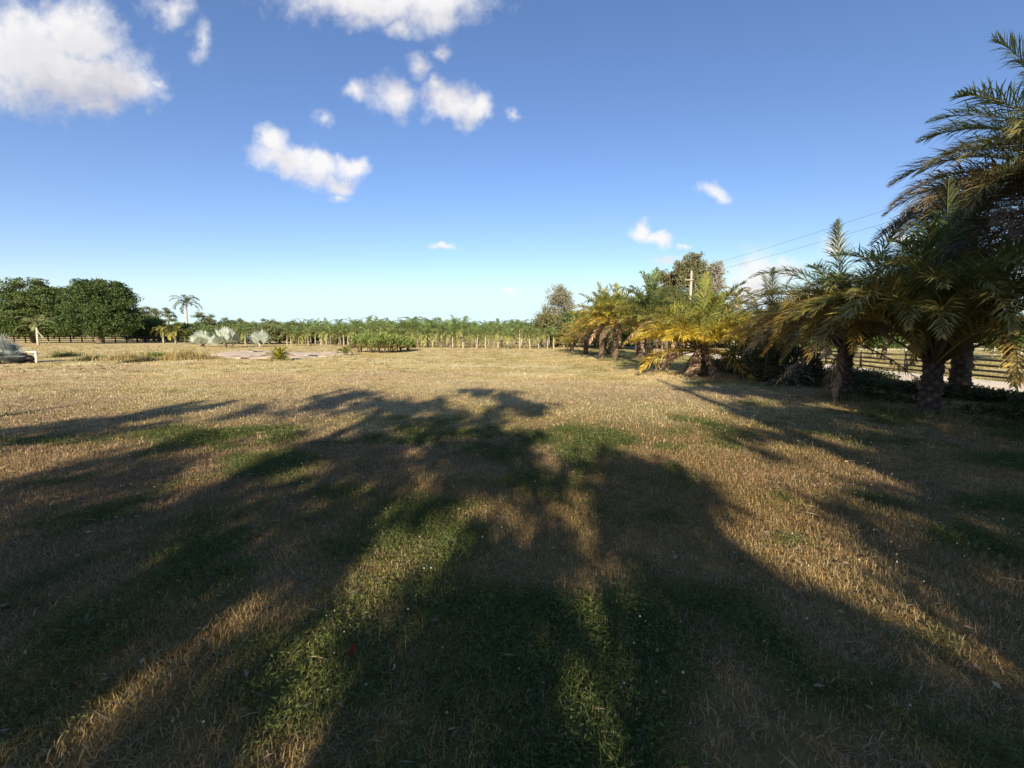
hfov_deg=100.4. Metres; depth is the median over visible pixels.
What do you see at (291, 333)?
nursery palm
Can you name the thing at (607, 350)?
date palm
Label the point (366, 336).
leafy shrub
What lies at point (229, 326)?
tree
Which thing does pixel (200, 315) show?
pine tree
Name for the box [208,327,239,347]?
silver fan palm
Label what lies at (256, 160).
sky
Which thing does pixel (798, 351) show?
leafy shrub
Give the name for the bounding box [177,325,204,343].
tree
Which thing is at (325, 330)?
nursery palm
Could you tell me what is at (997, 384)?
dirt road
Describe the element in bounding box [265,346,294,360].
cycad
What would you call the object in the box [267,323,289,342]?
tree
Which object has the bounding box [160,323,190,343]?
feather palm
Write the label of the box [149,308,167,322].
pine tree
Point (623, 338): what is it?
tree
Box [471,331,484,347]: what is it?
nursery palm
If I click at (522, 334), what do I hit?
nursery palm
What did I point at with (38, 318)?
feather palm
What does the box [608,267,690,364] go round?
date palm
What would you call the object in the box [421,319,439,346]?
nursery palm
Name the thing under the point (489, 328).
nursery palm
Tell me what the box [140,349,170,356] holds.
tall grass clump
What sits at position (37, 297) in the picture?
oak tree
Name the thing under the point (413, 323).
nursery palm
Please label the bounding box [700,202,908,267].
overhead wire
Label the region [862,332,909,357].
green tree
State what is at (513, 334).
nursery palm
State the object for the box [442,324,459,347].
nursery palm
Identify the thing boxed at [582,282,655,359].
date palm
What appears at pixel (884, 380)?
undergrowth
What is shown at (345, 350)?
cycad
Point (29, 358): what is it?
irrigation pump
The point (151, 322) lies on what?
round tree
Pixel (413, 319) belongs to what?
nursery palm
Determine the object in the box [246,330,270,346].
silver fan palm
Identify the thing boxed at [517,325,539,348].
nursery palm
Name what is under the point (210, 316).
pine tree
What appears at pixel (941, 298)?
date palm
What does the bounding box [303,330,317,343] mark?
nursery palm
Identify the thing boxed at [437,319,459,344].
nursery palm
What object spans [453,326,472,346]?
nursery palm
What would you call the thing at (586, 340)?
date palm
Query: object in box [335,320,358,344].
nursery palm
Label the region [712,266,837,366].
date palm
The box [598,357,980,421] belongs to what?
grass fringe
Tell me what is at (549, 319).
olive tree
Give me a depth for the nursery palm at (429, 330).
57.71 m
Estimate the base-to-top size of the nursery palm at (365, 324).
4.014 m
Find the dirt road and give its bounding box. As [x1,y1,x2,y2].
[606,344,1023,392]
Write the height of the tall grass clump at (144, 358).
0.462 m
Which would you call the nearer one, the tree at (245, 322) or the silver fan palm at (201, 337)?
the silver fan palm at (201, 337)
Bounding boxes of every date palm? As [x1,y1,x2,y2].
[552,322,591,351]
[560,302,611,353]
[569,282,635,358]
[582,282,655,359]
[588,328,628,353]
[607,291,661,355]
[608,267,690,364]
[623,272,784,382]
[638,285,695,359]
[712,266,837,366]
[719,208,1016,402]
[760,151,1023,415]
[866,201,1022,389]
[867,28,1023,409]
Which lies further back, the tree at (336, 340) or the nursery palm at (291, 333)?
the tree at (336, 340)
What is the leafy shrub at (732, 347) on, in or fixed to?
on the ground at (774, 757)
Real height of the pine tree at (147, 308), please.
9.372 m
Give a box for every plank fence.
[1,336,191,342]
[659,342,1023,379]
[855,343,1022,355]
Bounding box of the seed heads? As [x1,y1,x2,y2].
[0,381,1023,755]
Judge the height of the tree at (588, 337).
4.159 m
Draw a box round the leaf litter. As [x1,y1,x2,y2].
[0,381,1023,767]
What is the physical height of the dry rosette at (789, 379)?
1.074 m
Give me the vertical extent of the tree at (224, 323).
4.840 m
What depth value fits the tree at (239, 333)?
65.84 m
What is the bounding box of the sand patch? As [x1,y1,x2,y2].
[211,350,349,358]
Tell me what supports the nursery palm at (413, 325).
on the ground at (774, 757)
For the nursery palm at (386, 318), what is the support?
on the ground at (774, 757)
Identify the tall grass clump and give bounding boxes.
[42,350,87,357]
[68,354,113,361]
[90,350,155,360]
[114,355,162,362]
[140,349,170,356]
[156,347,227,360]
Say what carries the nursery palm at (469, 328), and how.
on the ground at (774, 757)
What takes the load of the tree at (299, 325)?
on the ground at (774, 757)
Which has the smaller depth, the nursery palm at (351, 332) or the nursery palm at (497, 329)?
the nursery palm at (497, 329)
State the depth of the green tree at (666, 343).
41.07 m
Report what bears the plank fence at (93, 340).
on the ground at (774, 757)
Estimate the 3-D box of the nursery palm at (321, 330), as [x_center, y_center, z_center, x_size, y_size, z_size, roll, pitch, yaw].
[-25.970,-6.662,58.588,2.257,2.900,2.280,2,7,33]
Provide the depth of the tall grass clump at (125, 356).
26.48 m
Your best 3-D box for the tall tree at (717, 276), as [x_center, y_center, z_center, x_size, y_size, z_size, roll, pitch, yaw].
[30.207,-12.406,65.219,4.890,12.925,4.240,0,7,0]
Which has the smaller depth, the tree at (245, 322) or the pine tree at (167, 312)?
the tree at (245, 322)
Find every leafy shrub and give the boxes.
[348,332,365,351]
[356,330,380,352]
[366,332,395,352]
[380,333,405,352]
[396,335,412,351]
[406,336,416,350]
[718,335,772,379]
[730,340,795,381]
[762,334,826,379]
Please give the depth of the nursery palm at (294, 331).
57.80 m
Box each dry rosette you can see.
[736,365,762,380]
[761,363,815,388]
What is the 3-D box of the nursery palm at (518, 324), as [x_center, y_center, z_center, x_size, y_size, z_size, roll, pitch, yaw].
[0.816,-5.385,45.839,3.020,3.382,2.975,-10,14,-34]
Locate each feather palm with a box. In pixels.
[13,314,56,344]
[150,325,173,343]
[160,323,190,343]
[169,294,202,323]
[717,287,756,342]
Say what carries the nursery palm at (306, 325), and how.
on the ground at (774, 757)
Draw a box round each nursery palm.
[236,322,253,345]
[274,322,295,345]
[280,323,299,345]
[286,329,304,343]
[287,330,303,345]
[292,318,317,343]
[296,325,318,345]
[303,318,324,343]
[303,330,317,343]
[306,319,331,345]
[315,325,327,345]
[316,331,338,343]
[318,324,340,345]
[319,323,334,345]
[328,319,348,343]
[329,325,345,345]
[334,322,351,345]
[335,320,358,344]
[342,323,359,340]
[347,321,362,336]
[350,315,381,333]
[370,316,390,332]
[374,317,398,334]
[376,321,405,335]
[394,319,428,346]
[397,317,421,335]
[401,319,421,338]
[403,316,425,338]
[413,316,446,345]
[414,319,445,346]
[415,325,434,346]
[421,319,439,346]
[429,318,453,347]
[429,327,454,347]
[436,321,464,347]
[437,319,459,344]
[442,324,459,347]
[449,318,475,348]
[453,315,473,341]
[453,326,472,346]
[455,329,470,343]
[457,321,478,344]
[465,326,483,346]
[467,322,488,348]
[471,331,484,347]
[472,321,498,344]
[476,325,495,348]
[481,324,496,346]
[485,319,509,348]
[487,320,516,346]
[499,319,518,344]
[500,329,516,347]
[503,326,527,346]
[506,319,534,348]
[511,322,536,347]
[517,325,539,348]
[521,329,542,346]
[530,326,544,348]
[537,322,557,347]
[539,324,555,348]
[544,326,562,348]
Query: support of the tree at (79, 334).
on the ground at (774, 757)
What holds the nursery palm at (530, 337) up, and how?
on the ground at (774, 757)
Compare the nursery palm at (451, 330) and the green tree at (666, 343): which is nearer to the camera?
the green tree at (666, 343)
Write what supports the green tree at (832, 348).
on the ground at (774, 757)
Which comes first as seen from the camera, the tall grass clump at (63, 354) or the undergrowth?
the undergrowth
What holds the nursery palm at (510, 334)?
on the ground at (774, 757)
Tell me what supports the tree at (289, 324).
on the ground at (774, 757)
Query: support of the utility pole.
on the ground at (774, 757)
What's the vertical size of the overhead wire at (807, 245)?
0.465 m
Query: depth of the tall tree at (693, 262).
59.82 m
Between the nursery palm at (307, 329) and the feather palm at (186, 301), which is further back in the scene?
the feather palm at (186, 301)
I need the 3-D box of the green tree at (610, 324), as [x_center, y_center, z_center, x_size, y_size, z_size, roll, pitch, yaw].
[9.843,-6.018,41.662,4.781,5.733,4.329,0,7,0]
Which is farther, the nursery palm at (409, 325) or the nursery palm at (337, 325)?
the nursery palm at (337, 325)
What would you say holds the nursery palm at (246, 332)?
on the ground at (774, 757)
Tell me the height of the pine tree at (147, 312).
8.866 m
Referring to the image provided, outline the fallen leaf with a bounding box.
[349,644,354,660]
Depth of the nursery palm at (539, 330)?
44.94 m
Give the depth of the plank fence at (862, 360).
18.25 m
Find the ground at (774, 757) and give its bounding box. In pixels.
[0,335,1023,767]
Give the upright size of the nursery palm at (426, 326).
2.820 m
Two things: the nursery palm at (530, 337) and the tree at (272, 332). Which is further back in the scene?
the tree at (272, 332)
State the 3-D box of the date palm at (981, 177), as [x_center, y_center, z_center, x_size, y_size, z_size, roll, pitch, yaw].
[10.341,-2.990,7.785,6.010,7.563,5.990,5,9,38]
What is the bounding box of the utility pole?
[684,270,693,346]
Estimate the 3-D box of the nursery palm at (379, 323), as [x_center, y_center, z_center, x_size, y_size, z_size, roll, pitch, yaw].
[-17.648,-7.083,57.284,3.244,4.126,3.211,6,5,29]
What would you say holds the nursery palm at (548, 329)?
on the ground at (774, 757)
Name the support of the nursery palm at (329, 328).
on the ground at (774, 757)
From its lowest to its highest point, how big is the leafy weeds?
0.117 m
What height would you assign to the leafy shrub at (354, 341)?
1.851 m
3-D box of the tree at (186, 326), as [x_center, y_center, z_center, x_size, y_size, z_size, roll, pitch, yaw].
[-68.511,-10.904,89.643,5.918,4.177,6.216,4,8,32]
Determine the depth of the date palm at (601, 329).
26.41 m
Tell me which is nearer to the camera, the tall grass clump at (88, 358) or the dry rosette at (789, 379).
the dry rosette at (789, 379)
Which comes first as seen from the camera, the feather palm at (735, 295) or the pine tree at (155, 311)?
the feather palm at (735, 295)
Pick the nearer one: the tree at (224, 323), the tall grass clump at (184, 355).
the tall grass clump at (184, 355)
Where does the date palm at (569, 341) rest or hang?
on the ground at (774, 757)
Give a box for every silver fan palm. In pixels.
[0,332,27,363]
[188,331,213,346]
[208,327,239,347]
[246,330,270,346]
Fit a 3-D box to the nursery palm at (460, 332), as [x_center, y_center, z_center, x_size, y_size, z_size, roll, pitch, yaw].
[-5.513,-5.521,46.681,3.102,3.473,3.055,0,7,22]
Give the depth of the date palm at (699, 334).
15.99 m
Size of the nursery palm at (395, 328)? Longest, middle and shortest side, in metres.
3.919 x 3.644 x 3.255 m
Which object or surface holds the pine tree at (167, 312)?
on the ground at (774, 757)
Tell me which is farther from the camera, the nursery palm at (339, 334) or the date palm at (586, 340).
the nursery palm at (339, 334)
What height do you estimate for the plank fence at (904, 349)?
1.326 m
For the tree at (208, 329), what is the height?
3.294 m
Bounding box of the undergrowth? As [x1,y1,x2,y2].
[687,357,1023,422]
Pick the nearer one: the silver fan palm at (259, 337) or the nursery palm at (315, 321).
the silver fan palm at (259, 337)
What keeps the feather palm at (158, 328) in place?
on the ground at (774, 757)
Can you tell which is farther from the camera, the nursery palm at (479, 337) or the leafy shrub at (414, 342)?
the nursery palm at (479, 337)
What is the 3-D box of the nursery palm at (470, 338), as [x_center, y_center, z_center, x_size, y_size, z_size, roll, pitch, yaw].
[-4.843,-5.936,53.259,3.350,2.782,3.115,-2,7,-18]
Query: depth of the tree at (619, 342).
44.33 m
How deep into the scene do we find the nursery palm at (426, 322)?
51.40 m
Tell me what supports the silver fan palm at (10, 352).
on the ground at (774, 757)
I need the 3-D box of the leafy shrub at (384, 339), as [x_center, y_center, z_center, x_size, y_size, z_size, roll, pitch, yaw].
[-11.073,-3.518,36.128,2.790,1.843,2.577,0,7,0]
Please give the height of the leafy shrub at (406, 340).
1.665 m
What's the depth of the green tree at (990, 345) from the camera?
26.87 m
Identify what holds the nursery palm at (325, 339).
on the ground at (774, 757)
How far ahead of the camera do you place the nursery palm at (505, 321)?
50.57 m
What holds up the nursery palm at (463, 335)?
on the ground at (774, 757)
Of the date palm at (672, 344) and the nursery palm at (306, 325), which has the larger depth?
the nursery palm at (306, 325)
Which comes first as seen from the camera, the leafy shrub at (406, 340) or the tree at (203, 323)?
the leafy shrub at (406, 340)
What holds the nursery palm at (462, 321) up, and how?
on the ground at (774, 757)
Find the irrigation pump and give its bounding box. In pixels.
[15,351,37,362]
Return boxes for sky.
[0,0,1023,325]
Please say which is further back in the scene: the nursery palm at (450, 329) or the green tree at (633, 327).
the nursery palm at (450, 329)
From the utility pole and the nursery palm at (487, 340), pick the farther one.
the nursery palm at (487, 340)
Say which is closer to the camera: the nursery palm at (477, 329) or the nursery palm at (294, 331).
the nursery palm at (477, 329)
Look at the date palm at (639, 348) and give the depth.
30.71 m
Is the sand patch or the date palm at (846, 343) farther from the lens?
the sand patch
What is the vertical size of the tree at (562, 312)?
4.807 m
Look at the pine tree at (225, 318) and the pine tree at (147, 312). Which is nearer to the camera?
the pine tree at (147, 312)
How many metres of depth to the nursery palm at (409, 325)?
50.16 m
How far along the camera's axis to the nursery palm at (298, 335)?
67.22 m
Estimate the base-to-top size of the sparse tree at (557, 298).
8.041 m
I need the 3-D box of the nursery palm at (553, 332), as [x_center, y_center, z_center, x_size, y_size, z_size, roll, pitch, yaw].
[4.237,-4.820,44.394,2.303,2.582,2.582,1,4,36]
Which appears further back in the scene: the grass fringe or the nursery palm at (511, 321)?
the nursery palm at (511, 321)
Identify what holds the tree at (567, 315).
on the ground at (774, 757)
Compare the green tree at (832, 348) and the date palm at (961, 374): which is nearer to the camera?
the date palm at (961, 374)
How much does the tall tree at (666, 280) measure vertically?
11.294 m
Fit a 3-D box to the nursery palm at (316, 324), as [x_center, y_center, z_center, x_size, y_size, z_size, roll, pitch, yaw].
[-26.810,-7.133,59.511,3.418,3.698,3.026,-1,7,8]
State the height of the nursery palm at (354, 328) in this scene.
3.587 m
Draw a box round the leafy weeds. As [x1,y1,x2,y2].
[0,378,1023,767]
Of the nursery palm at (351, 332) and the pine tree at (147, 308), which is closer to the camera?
the nursery palm at (351, 332)
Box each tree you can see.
[0,276,78,342]
[42,277,145,343]
[65,331,82,337]
[119,315,166,341]
[138,306,150,316]
[144,306,159,339]
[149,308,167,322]
[162,307,177,323]
[171,323,193,341]
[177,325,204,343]
[190,311,212,323]
[193,320,215,325]
[199,324,221,335]
[206,315,216,322]
[219,320,235,326]
[220,317,235,321]
[224,323,245,343]
[234,323,256,343]
[238,320,256,324]
[248,322,287,343]
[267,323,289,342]
[281,322,298,342]
[284,323,318,343]
[319,325,350,343]
[529,310,568,347]
[540,284,579,346]
[543,309,591,346]
[546,308,592,346]
[577,322,598,346]
[589,294,631,349]
[590,324,644,348]
[621,333,663,348]
[622,295,644,349]
[654,269,685,292]
[658,287,691,348]
[672,251,714,344]
[691,289,734,347]
[696,260,728,291]
[806,334,835,357]
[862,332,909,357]
[977,315,1023,359]
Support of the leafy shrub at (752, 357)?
on the ground at (774, 757)
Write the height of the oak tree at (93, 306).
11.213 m
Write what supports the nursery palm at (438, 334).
on the ground at (774, 757)
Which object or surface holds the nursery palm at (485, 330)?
on the ground at (774, 757)
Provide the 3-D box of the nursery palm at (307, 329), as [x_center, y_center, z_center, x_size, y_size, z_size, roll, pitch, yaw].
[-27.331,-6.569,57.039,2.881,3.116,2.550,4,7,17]
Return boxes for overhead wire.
[687,213,917,277]
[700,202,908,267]
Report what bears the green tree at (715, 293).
on the ground at (774, 757)
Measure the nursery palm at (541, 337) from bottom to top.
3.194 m
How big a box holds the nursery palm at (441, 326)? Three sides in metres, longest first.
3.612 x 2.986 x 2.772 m
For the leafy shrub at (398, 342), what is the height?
1.722 m
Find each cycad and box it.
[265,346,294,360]
[336,344,356,354]

